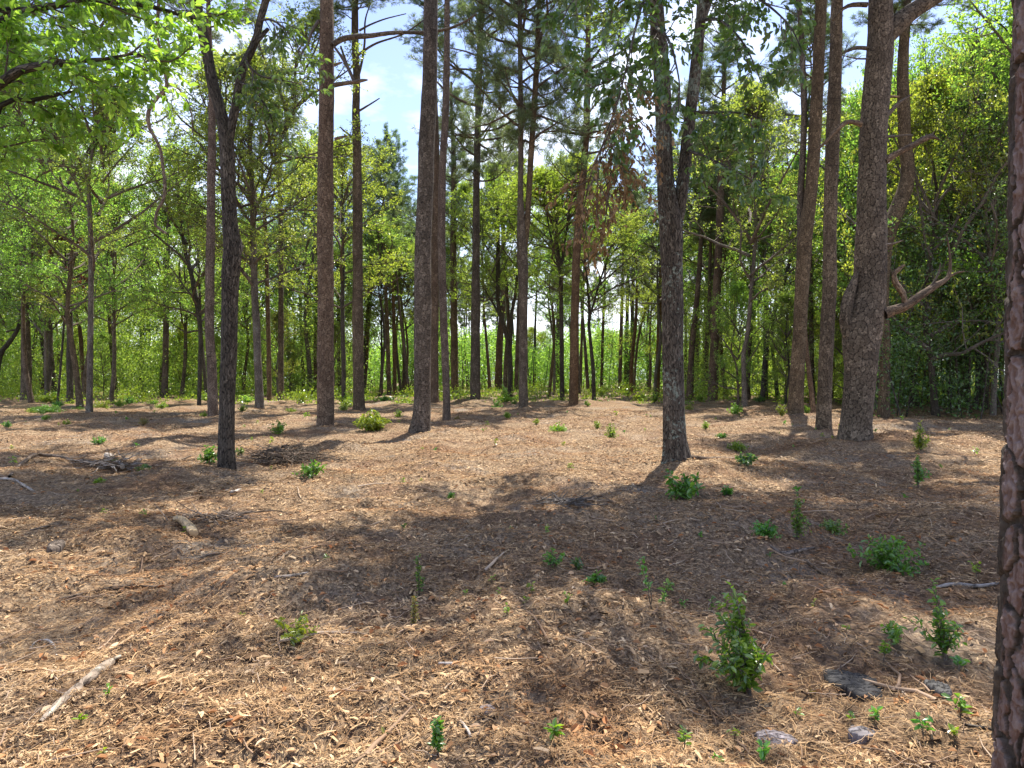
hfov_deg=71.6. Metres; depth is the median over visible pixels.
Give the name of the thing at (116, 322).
hardwood tree
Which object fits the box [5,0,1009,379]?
sky
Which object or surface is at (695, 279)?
hardwood tree
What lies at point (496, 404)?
bush
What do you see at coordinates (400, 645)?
wood chips
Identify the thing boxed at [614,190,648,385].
pine tree
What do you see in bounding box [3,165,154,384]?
hardwood tree
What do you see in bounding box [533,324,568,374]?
hardwood tree
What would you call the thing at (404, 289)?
pine tree
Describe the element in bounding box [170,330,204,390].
hardwood tree
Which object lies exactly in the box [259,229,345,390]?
hardwood tree
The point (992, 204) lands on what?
hardwood tree
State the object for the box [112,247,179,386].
hardwood tree
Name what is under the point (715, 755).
seedling
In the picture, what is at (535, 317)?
pine tree
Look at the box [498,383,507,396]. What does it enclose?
bush
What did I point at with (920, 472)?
shrub
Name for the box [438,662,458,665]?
stick
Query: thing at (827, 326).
pine tree
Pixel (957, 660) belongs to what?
seedling
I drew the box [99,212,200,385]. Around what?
hardwood tree
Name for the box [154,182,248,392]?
hardwood tree
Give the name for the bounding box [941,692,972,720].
seedling
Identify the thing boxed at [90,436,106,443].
bush
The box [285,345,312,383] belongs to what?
hardwood tree
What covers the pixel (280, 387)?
pine tree
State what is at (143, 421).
bush
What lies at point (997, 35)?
hardwood tree
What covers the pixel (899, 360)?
thicket
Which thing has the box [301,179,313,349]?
pine tree
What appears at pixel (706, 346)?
hardwood tree
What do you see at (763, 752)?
seedling
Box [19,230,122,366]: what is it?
hardwood tree
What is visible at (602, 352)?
pine tree
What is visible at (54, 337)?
hardwood tree
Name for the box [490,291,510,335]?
pine tree
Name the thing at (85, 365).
hardwood tree
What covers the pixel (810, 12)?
leaning pine
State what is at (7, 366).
hardwood tree
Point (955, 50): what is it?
hardwood tree
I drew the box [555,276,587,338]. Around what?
pine tree
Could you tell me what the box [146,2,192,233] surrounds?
hanging vine
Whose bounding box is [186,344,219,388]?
hardwood tree
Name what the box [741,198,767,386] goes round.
pine tree
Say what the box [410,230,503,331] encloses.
hardwood tree
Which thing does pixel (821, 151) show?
hardwood tree
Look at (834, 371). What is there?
hardwood tree
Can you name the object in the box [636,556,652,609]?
seedling
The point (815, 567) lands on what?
stick
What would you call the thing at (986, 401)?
hardwood tree
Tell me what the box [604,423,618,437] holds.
bush
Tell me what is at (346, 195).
hardwood tree
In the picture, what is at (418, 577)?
seedling
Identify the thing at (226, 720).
stick
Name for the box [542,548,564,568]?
shrub
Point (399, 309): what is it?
leaning pine
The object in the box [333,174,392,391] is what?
pine tree
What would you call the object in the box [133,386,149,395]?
bush
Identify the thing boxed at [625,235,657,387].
pine tree
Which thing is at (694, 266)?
hardwood tree
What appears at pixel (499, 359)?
pine tree
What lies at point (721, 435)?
bush
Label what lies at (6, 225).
hardwood tree
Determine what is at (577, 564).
seedling
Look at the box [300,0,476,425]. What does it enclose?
pine tree
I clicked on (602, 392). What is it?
bush
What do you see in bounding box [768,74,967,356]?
hardwood tree
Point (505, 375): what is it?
pine tree
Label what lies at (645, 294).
pine tree
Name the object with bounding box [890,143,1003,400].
hardwood tree
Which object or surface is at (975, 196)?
hardwood tree
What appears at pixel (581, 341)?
pine tree
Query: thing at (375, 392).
ground cover
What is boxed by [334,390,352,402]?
bush
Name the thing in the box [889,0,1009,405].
hardwood tree
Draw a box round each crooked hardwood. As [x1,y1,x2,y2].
[531,186,660,399]
[603,282,661,390]
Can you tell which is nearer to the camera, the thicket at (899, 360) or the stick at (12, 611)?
the stick at (12, 611)
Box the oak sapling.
[38,187,87,401]
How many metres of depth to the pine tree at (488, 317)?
99.58 m
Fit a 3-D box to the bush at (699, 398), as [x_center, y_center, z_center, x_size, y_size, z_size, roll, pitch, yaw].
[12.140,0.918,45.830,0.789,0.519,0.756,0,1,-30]
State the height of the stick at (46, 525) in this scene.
0.071 m
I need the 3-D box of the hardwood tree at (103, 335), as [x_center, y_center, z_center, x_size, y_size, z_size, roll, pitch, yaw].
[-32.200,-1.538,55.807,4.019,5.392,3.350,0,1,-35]
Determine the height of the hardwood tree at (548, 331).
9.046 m
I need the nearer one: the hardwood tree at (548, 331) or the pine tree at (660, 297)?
the pine tree at (660, 297)
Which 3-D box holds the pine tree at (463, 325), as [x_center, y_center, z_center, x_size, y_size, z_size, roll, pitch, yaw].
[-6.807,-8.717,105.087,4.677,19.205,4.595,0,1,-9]
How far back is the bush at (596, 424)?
21.15 m
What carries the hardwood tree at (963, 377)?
on the ground at (190, 408)
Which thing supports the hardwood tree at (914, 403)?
on the ground at (190, 408)
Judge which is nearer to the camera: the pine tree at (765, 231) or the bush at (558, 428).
the bush at (558, 428)
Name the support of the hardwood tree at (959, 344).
on the ground at (190, 408)
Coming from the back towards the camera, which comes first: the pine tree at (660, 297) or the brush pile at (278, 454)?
the pine tree at (660, 297)
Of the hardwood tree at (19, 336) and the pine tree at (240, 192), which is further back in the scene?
the hardwood tree at (19, 336)
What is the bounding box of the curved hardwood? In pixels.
[622,69,853,406]
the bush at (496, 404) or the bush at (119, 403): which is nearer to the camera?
the bush at (119, 403)
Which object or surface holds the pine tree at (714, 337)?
on the ground at (190, 408)
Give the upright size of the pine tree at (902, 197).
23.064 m
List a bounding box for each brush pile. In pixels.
[62,446,172,473]
[158,501,293,525]
[213,435,370,467]
[528,487,607,509]
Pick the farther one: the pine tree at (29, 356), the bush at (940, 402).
the pine tree at (29, 356)
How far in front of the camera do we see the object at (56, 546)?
6.34 m
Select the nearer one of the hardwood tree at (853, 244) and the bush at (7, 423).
the bush at (7, 423)
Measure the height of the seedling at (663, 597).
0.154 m
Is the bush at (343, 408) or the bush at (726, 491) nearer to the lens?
the bush at (726, 491)
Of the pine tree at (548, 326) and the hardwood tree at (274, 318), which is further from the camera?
the pine tree at (548, 326)
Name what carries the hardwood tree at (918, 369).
on the ground at (190, 408)
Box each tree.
[0,0,259,254]
[0,3,207,412]
[0,93,59,294]
[0,110,134,396]
[0,121,170,406]
[0,145,133,397]
[0,153,96,402]
[0,183,116,393]
[0,227,59,344]
[0,231,35,325]
[0,344,19,390]
[1,120,158,403]
[1,177,121,363]
[2,253,85,382]
[3,26,81,399]
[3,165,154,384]
[3,300,54,381]
[4,174,155,397]
[7,227,96,394]
[8,324,65,383]
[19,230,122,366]
[32,346,62,386]
[35,246,138,378]
[53,163,189,404]
[53,327,104,390]
[78,331,129,395]
[80,121,143,395]
[83,244,173,388]
[83,266,146,388]
[84,351,110,382]
[95,121,266,405]
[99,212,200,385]
[108,203,219,393]
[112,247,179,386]
[122,349,152,386]
[124,0,382,409]
[125,179,265,397]
[128,249,171,389]
[139,140,185,396]
[141,215,251,336]
[145,261,201,350]
[152,0,282,416]
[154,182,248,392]
[157,321,203,384]
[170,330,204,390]
[186,218,299,394]
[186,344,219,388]
[193,0,334,470]
[193,332,241,389]
[201,265,276,324]
[216,167,273,289]
[216,214,304,391]
[229,27,294,400]
[238,329,277,382]
[239,126,414,395]
[245,306,311,387]
[254,53,312,400]
[255,129,411,402]
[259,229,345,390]
[259,238,336,384]
[271,339,307,394]
[272,183,315,389]
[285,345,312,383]
[287,129,344,389]
[287,245,351,333]
[289,240,380,392]
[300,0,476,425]
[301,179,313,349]
[306,318,352,389]
[308,0,422,410]
[316,216,413,318]
[333,164,352,391]
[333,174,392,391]
[334,209,451,395]
[334,273,402,327]
[335,144,415,388]
[346,230,413,393]
[347,322,391,386]
[361,139,416,395]
[363,121,416,394]
[363,221,449,392]
[363,243,449,393]
[363,256,410,359]
[382,173,417,391]
[390,309,463,384]
[390,319,413,384]
[391,0,470,402]
[401,209,447,304]
[403,269,459,325]
[404,0,559,399]
[408,0,437,432]
[410,167,491,291]
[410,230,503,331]
[437,63,485,396]
[438,0,450,420]
[438,0,596,407]
[438,317,468,382]
[445,152,555,396]
[446,246,463,318]
[450,273,480,388]
[456,147,633,400]
[457,265,470,383]
[458,223,511,391]
[472,117,534,390]
[480,150,534,388]
[480,276,495,387]
[482,255,514,343]
[486,290,515,325]
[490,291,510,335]
[503,149,537,390]
[505,211,595,396]
[505,268,517,355]
[509,248,594,394]
[514,326,548,387]
[523,0,666,405]
[528,223,553,384]
[529,329,550,385]
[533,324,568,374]
[534,0,816,463]
[534,275,568,339]
[539,134,621,393]
[539,224,571,390]
[555,218,599,388]
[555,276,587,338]
[570,181,602,390]
[580,274,617,382]
[583,328,622,384]
[595,176,626,388]
[598,171,683,393]
[600,206,706,394]
[605,141,648,391]
[611,142,778,389]
[612,329,653,378]
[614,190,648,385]
[615,168,656,371]
[617,230,653,386]
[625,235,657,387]
[632,229,658,391]
[634,262,656,321]
[636,94,682,395]
[638,335,662,383]
[644,215,735,348]
[656,184,772,396]
[671,43,735,399]
[673,119,763,336]
[678,0,774,401]
[683,194,785,378]
[683,241,706,387]
[685,122,713,392]
[686,216,773,357]
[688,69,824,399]
[690,270,782,405]
[697,216,707,385]
[704,166,822,367]
[712,203,820,398]
[723,208,741,385]
[727,142,856,398]
[737,88,795,398]
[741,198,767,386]
[746,238,755,389]
[749,283,838,403]
[752,318,815,398]
[759,0,863,404]
[764,306,838,388]
[768,40,957,408]
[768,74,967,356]
[768,159,855,286]
[769,86,861,279]
[771,205,795,386]
[779,150,823,249]
[783,88,890,394]
[785,0,826,414]
[789,333,842,384]
[805,276,897,390]
[814,0,964,441]
[814,128,974,367]
[814,335,843,397]
[815,0,842,429]
[815,54,1008,416]
[816,113,1004,406]
[817,3,1011,407]
[834,55,960,393]
[836,113,1002,401]
[847,73,921,397]
[848,0,979,417]
[851,50,1003,405]
[857,0,1013,299]
[887,8,1013,359]
[887,77,1008,415]
[888,26,990,401]
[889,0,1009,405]
[889,105,1007,410]
[889,106,1008,409]
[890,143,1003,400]
[891,287,949,402]
[893,159,974,406]
[930,87,1007,352]
[946,86,1006,313]
[991,0,1023,767]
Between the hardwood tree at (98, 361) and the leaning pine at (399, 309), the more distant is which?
the hardwood tree at (98, 361)
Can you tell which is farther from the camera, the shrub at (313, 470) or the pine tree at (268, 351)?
the pine tree at (268, 351)
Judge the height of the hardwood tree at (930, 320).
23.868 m
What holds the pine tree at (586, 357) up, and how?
on the ground at (190, 408)
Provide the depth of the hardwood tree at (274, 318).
54.43 m
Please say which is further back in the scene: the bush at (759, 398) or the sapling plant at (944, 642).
the bush at (759, 398)
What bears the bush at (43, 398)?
on the ground at (190, 408)
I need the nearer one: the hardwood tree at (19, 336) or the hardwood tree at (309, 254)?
the hardwood tree at (309, 254)
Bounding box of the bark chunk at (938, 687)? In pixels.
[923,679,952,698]
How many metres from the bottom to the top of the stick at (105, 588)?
0.052 m
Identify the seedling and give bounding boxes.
[72,713,88,723]
[103,683,112,696]
[410,595,419,623]
[414,553,424,595]
[428,716,445,751]
[504,602,509,613]
[527,581,535,593]
[544,718,564,742]
[563,591,571,604]
[570,557,583,569]
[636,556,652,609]
[657,588,667,602]
[664,469,705,499]
[677,725,692,748]
[679,599,687,610]
[713,752,723,761]
[726,727,740,741]
[756,739,769,764]
[793,707,804,715]
[846,711,854,723]
[868,705,882,720]
[877,640,898,661]
[880,620,907,643]
[909,712,934,739]
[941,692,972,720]
[948,723,958,736]
[950,655,969,671]
[967,561,981,577]
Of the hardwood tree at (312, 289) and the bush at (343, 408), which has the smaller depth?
the bush at (343, 408)
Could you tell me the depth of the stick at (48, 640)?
4.48 m
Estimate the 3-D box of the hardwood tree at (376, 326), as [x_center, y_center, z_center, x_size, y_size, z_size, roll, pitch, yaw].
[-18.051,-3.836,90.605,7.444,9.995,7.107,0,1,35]
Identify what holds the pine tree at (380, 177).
on the ground at (190, 408)
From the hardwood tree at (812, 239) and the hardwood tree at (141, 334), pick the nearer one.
the hardwood tree at (812, 239)
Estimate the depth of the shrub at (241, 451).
14.88 m
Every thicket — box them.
[0,279,375,397]
[0,313,925,390]
[659,273,974,399]
[838,204,1006,418]
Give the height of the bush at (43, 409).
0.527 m
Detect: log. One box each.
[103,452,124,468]
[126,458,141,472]
[173,515,197,536]
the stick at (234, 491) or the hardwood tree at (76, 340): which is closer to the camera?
the stick at (234, 491)
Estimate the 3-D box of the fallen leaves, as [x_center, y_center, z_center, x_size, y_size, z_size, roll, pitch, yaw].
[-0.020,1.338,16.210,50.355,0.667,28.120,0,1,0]
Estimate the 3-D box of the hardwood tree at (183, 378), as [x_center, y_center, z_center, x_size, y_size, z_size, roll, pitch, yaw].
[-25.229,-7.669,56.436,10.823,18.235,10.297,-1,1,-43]
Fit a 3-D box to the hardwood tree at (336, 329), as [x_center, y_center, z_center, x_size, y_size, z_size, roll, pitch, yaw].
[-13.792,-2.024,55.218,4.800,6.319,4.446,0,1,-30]
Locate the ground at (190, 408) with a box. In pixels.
[0,380,1006,767]
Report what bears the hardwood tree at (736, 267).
on the ground at (190, 408)
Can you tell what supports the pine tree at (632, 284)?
on the ground at (190, 408)
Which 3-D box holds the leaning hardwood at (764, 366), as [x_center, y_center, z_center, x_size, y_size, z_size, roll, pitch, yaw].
[16.761,-6.426,42.398,8.776,15.623,9.172,0,1,13]
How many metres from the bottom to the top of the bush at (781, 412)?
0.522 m
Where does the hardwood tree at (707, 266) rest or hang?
on the ground at (190, 408)
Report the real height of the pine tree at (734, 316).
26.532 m
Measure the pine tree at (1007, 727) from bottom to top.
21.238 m
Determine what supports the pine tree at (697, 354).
on the ground at (190, 408)
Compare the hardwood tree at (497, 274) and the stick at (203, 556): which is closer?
the stick at (203, 556)
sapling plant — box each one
[693,581,773,695]
[789,491,811,539]
[902,577,966,660]
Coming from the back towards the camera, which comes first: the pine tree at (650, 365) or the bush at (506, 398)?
the pine tree at (650, 365)
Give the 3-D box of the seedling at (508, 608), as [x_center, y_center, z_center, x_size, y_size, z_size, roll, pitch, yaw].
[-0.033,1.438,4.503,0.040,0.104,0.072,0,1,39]
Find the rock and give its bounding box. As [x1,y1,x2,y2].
[823,669,884,702]
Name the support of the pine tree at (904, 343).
on the ground at (190, 408)
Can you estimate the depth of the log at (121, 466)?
12.03 m
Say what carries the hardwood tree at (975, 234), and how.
on the ground at (190, 408)
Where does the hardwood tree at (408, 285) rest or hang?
on the ground at (190, 408)
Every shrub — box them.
[197,445,216,462]
[235,447,243,454]
[267,419,286,433]
[274,610,318,645]
[292,459,326,477]
[352,408,390,430]
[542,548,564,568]
[582,570,606,585]
[735,452,759,465]
[750,519,782,537]
[819,518,849,534]
[848,534,929,576]
[910,455,931,487]
[911,420,930,450]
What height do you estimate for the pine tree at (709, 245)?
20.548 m
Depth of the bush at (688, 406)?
34.08 m
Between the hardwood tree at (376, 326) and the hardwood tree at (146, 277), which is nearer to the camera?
the hardwood tree at (146, 277)
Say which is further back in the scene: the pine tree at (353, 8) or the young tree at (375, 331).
the young tree at (375, 331)
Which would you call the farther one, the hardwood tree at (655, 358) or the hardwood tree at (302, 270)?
the hardwood tree at (655, 358)
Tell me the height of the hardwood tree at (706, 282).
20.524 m
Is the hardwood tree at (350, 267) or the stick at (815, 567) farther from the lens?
the hardwood tree at (350, 267)
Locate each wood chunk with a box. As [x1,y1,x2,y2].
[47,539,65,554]
[480,704,494,713]
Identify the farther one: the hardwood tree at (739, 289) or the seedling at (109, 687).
the hardwood tree at (739, 289)
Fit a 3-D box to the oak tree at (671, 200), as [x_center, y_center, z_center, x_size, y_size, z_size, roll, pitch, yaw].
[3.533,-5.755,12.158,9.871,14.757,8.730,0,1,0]
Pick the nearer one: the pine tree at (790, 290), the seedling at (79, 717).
the seedling at (79, 717)
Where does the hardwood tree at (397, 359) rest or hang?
on the ground at (190, 408)
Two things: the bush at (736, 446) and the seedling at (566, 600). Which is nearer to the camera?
the seedling at (566, 600)
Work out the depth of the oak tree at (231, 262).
12.60 m
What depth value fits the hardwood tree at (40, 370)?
70.94 m
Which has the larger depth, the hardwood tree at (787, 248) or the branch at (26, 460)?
the hardwood tree at (787, 248)
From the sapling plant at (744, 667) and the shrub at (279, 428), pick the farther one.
the shrub at (279, 428)
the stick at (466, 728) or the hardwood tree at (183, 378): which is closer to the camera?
the stick at (466, 728)
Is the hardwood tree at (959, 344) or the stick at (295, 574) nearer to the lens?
the stick at (295, 574)
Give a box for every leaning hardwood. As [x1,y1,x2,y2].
[0,200,119,369]
[720,150,854,400]
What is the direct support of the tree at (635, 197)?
on the ground at (190, 408)
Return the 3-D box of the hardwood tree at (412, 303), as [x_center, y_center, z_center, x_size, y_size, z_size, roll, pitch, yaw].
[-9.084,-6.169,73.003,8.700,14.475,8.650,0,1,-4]
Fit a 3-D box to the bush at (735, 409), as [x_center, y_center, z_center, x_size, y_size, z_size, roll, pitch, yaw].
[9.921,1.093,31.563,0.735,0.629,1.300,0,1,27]
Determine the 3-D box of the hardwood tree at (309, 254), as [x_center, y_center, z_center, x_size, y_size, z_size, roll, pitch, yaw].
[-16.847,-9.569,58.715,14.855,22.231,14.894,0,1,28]
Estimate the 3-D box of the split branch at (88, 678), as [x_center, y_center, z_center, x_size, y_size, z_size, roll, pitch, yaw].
[-2.066,1.457,3.476,0.104,0.165,0.949,0,1,-14]
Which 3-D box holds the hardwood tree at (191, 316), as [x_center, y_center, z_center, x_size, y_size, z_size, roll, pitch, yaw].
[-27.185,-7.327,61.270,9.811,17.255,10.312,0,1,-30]
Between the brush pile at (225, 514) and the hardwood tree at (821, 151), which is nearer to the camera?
the brush pile at (225, 514)
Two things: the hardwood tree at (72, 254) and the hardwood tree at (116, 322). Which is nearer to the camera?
the hardwood tree at (72, 254)
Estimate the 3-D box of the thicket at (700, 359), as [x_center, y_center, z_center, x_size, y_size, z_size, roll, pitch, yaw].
[36.294,-4.013,70.818,51.186,10.224,46.096,0,1,0]
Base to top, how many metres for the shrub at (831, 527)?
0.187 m
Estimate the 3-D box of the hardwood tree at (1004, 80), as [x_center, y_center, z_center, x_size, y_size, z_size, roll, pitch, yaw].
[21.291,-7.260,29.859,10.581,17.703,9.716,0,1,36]
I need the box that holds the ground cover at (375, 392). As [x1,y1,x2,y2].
[0,378,1003,404]
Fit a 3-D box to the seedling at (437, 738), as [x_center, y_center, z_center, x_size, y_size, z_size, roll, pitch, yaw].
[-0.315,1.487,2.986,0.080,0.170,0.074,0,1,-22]
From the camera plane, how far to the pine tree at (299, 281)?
71.62 m
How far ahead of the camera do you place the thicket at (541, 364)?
86.32 m
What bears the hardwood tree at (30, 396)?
on the ground at (190, 408)
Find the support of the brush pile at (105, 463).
on the ground at (190, 408)
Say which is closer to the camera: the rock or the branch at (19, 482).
the rock
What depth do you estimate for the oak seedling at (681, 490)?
9.17 m
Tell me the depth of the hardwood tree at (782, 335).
49.03 m
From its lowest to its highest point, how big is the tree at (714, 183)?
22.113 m
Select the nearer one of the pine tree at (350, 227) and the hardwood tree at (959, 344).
the hardwood tree at (959, 344)
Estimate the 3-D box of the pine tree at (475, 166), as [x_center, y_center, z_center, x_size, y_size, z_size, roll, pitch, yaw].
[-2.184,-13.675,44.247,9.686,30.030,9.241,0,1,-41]
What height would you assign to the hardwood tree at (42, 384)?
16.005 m
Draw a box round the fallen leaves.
[0,412,1003,767]
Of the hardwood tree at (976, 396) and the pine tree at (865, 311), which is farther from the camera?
the hardwood tree at (976, 396)
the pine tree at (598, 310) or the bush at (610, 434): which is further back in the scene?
the pine tree at (598, 310)
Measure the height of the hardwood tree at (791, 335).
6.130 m
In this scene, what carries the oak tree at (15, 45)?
on the ground at (190, 408)
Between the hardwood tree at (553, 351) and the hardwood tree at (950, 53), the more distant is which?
the hardwood tree at (553, 351)
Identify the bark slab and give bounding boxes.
[754,729,798,746]
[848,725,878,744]
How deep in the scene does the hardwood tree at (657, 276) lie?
57.44 m
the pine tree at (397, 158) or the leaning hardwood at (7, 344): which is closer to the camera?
the leaning hardwood at (7, 344)
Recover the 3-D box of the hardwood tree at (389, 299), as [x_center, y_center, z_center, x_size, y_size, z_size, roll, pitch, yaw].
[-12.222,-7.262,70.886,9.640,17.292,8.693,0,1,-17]
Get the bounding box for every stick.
[0,609,23,612]
[29,639,57,655]
[30,517,73,530]
[56,585,160,599]
[183,552,224,564]
[219,718,232,723]
[225,488,241,492]
[274,572,306,577]
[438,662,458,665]
[460,720,471,736]
[804,559,835,578]
[928,582,998,588]
[962,723,991,730]
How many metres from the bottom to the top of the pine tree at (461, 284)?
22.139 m
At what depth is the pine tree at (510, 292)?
103.46 m
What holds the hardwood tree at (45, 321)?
on the ground at (190, 408)
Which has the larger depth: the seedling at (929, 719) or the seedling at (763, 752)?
the seedling at (929, 719)
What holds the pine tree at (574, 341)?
on the ground at (190, 408)
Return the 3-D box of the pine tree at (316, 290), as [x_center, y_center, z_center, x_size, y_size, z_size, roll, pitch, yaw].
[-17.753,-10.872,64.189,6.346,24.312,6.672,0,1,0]
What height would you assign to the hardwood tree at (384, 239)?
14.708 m
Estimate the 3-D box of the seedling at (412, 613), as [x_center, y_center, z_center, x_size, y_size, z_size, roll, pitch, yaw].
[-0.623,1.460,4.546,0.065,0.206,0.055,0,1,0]
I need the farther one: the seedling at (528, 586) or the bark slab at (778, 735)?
the seedling at (528, 586)
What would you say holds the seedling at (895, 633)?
on the ground at (190, 408)
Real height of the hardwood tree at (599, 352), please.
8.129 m
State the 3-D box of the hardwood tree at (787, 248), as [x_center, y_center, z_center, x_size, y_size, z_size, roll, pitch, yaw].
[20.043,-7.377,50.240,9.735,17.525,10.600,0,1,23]
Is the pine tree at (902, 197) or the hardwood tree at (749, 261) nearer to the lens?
the pine tree at (902, 197)
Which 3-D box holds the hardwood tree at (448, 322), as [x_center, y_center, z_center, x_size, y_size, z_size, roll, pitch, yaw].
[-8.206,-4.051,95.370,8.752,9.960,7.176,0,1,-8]
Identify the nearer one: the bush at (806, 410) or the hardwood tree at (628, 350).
the bush at (806, 410)
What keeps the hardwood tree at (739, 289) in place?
on the ground at (190, 408)
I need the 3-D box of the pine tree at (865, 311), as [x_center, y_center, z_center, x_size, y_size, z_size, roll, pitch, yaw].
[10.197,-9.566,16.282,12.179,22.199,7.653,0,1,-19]
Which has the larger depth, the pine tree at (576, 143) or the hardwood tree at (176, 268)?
the hardwood tree at (176, 268)
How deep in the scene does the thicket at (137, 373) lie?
61.37 m
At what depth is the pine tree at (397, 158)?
62.88 m
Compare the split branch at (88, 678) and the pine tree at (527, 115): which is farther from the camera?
the pine tree at (527, 115)
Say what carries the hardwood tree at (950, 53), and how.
on the ground at (190, 408)
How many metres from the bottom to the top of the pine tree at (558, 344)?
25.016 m
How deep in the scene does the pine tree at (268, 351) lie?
46.22 m
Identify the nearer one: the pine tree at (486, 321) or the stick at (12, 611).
the stick at (12, 611)
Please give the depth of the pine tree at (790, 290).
75.64 m
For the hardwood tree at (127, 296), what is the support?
on the ground at (190, 408)
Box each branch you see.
[0,477,34,491]
[7,452,75,477]
[38,655,121,722]
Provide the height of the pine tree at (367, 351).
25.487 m
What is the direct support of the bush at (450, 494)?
on the ground at (190, 408)
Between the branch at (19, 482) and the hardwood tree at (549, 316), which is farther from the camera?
the hardwood tree at (549, 316)
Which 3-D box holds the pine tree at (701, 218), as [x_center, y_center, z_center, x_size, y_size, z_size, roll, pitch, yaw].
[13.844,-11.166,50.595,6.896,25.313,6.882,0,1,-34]
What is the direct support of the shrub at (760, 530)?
on the ground at (190, 408)
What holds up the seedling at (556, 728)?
on the ground at (190, 408)
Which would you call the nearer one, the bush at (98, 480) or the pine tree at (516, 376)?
the bush at (98, 480)
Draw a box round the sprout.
[657,578,674,592]
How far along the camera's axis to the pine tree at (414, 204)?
71.60 m
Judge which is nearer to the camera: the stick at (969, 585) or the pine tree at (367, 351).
the stick at (969, 585)
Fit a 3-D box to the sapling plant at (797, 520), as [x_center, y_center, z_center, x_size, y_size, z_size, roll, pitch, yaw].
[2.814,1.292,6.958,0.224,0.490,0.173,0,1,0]
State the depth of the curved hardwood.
34.04 m
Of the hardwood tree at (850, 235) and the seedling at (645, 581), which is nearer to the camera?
the seedling at (645, 581)
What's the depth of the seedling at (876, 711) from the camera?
3.28 m
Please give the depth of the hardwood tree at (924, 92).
28.53 m
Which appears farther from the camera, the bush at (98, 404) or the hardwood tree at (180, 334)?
the hardwood tree at (180, 334)
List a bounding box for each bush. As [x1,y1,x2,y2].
[1,421,11,426]
[24,404,66,413]
[35,392,65,402]
[41,415,51,419]
[50,399,64,406]
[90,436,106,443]
[93,397,111,408]
[93,477,106,482]
[112,397,126,406]
[122,396,135,403]
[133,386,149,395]
[134,463,150,471]
[138,418,149,424]
[148,399,159,403]
[156,402,167,408]
[237,404,247,411]
[238,395,254,401]
[294,394,308,401]
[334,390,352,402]
[338,404,348,410]
[339,397,352,406]
[377,394,395,400]
[394,409,402,416]
[447,492,454,498]
[491,400,502,406]
[496,393,514,401]
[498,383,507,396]
[503,411,510,417]
[548,422,566,431]
[557,387,568,393]
[593,421,599,428]
[599,386,605,395]
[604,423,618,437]
[631,390,648,400]
[650,391,660,402]
[685,404,692,409]
[696,394,706,401]
[702,421,709,429]
[715,433,727,437]
[721,485,732,494]
[726,441,748,451]
[727,402,743,413]
[753,395,764,401]
[775,404,786,415]
[804,405,809,413]
[938,396,963,406]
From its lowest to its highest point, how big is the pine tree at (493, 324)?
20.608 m
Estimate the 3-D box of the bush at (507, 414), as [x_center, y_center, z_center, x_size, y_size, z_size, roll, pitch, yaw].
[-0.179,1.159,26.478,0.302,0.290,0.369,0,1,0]
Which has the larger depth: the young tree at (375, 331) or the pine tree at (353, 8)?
the young tree at (375, 331)
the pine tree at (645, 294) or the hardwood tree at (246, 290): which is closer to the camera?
the hardwood tree at (246, 290)
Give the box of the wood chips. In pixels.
[0,405,1004,767]
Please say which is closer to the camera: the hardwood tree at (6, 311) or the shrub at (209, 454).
the shrub at (209, 454)
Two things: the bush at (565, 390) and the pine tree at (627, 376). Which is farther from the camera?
the pine tree at (627, 376)
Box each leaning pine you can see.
[267,213,313,393]
[371,181,413,392]
[773,0,846,412]
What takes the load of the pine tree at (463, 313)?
on the ground at (190, 408)
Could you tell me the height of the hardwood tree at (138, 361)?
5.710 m
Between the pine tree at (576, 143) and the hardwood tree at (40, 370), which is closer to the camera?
the pine tree at (576, 143)
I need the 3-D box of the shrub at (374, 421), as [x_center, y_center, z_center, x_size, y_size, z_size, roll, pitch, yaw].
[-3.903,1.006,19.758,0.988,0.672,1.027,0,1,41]
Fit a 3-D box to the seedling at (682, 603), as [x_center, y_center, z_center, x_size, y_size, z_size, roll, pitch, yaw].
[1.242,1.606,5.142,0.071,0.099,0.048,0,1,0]
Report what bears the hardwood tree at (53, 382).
on the ground at (190, 408)
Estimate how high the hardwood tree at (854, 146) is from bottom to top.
17.942 m
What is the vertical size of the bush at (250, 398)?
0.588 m
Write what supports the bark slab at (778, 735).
on the ground at (190, 408)
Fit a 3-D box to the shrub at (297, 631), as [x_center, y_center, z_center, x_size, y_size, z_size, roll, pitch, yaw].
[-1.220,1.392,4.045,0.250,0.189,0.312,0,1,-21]
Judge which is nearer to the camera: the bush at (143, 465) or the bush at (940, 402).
the bush at (143, 465)
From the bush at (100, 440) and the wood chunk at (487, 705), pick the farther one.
the bush at (100, 440)
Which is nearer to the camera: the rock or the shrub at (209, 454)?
the rock
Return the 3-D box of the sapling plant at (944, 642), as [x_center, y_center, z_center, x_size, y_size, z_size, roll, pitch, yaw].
[2.380,1.325,3.965,0.312,0.478,0.232,0,1,-25]
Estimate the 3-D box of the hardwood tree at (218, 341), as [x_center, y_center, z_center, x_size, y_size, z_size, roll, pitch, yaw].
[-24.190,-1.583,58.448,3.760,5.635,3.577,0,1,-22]
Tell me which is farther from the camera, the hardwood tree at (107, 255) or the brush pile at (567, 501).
the hardwood tree at (107, 255)

